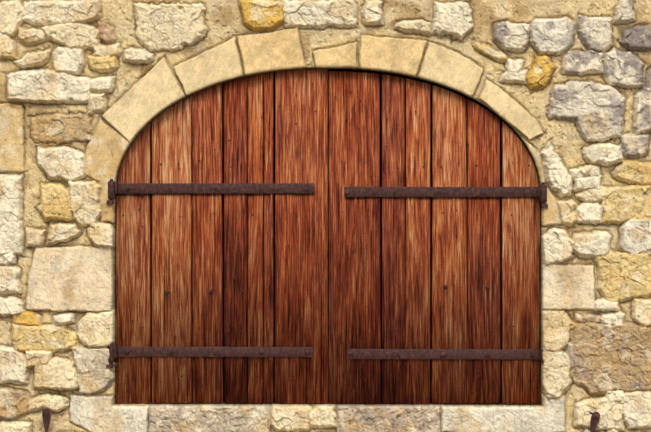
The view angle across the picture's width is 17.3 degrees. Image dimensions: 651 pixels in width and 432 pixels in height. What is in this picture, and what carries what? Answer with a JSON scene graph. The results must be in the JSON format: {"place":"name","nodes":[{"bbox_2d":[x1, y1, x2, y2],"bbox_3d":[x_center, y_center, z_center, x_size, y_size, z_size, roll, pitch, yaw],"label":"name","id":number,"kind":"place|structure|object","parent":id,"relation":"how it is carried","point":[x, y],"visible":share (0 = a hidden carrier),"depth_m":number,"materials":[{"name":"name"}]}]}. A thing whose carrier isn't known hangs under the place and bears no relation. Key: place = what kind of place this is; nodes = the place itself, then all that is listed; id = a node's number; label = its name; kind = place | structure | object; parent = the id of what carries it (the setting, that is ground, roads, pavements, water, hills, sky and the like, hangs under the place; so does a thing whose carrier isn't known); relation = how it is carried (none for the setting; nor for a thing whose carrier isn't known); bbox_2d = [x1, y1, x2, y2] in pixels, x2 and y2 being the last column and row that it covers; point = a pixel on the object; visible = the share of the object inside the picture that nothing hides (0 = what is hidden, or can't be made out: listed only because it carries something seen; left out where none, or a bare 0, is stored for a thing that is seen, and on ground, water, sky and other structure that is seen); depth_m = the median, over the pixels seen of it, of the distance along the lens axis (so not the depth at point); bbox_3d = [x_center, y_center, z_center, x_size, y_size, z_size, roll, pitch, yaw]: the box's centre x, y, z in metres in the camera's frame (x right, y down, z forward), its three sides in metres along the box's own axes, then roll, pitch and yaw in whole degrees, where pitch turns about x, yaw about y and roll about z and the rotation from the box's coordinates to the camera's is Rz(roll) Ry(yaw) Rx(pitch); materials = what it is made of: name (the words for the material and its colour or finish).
{"place":"outdoors","nodes":[
{"label":"outdoors","id":0,"kind":"place"},
{"bbox_3d":[0.113,-2.553,11.768,18.600,8.500,8.300,0,0,2],"label":"house facade","id":1,"kind":"object","parent":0,"visible":0},
{"bbox_2d":[0,0,650,431],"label":"stone wall","id":2,"kind":"structure","parent":1,"relation":"attached to","point":[90,90],"depth_m":7.90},
{"bbox_2d":[42,408,50,431],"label":"shutter holder","id":3,"kind":"object","parent":2,"relation":"attached to","point":[46,414],"visible":1,"depth_m":7.90,"materials":[{"name":"brown metal"}]},
{"bbox_2d":[106,343,312,367],"bbox_3d":[-0.429,0.515,7.918,0.763,0.093,0.049,0,0,2],"label":"strap hinge","id":4,"kind":"object","parent":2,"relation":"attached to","point":[114,351],"visible":0.98,"depth_m":7.93,"materials":[{"name":"metal"}]},
{"bbox_2d":[116,68,327,403],"bbox_3d":[-0.386,0.077,7.955,0.788,1.247,0.039,0,0,2],"label":"shutter","id":5,"kind":"object","parent":2,"relation":"attached to","point":[187,259],"visible":1,"depth_m":7.94,"materials":[{"name":"brown wood"}]},
{"bbox_2d":[107,179,314,203],"bbox_3d":[-0.425,-0.090,7.918,0.767,0.093,0.049,0,0,2],"label":"strap hinge","id":6,"kind":"object","parent":5,"relation":"attached to","point":[114,188],"visible":0.98,"depth_m":7.93,"materials":[{"name":"metal"}]},
{"bbox_2d":[151,69,538,403],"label":"gaps between planks","id":7,"kind":"object","parent":2,"relation":"attached to","point":[380,73],"depth_m":7.98,"materials":[{"name":"black"}]},
{"bbox_2d":[329,71,539,404],"bbox_3d":[0.403,0.081,7.931,0.782,1.236,0.039,0,0,2],"label":"shutter","id":8,"kind":"object","parent":2,"relation":"attached to","point":[465,272],"visible":1,"depth_m":7.92,"materials":[{"name":"brown wood"}]},
{"bbox_2d":[344,182,547,207],"bbox_3d":[0.443,-0.077,7.893,0.749,0.093,0.049,0,0,2],"label":"strap hinge","id":9,"kind":"object","parent":8,"relation":"attached to","point":[540,191],"visible":1,"depth_m":7.91,"materials":[{"name":"metal"}]},
{"bbox_2d":[348,349,543,364],"bbox_3d":[0.455,0.522,7.892,0.745,0.093,0.049,0,0,2],"label":"strap hinge","id":10,"kind":"object","parent":8,"relation":"attached to","point":[498,354],"visible":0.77,"depth_m":7.91,"materials":[{"name":"metal"}]},
{"bbox_2d":[587,411,599,431],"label":"shutter holder","id":11,"kind":"object","parent":2,"relation":"attached to","point":[595,418],"visible":1,"depth_m":7.84,"materials":[{"name":"brown metal"}]}
]}

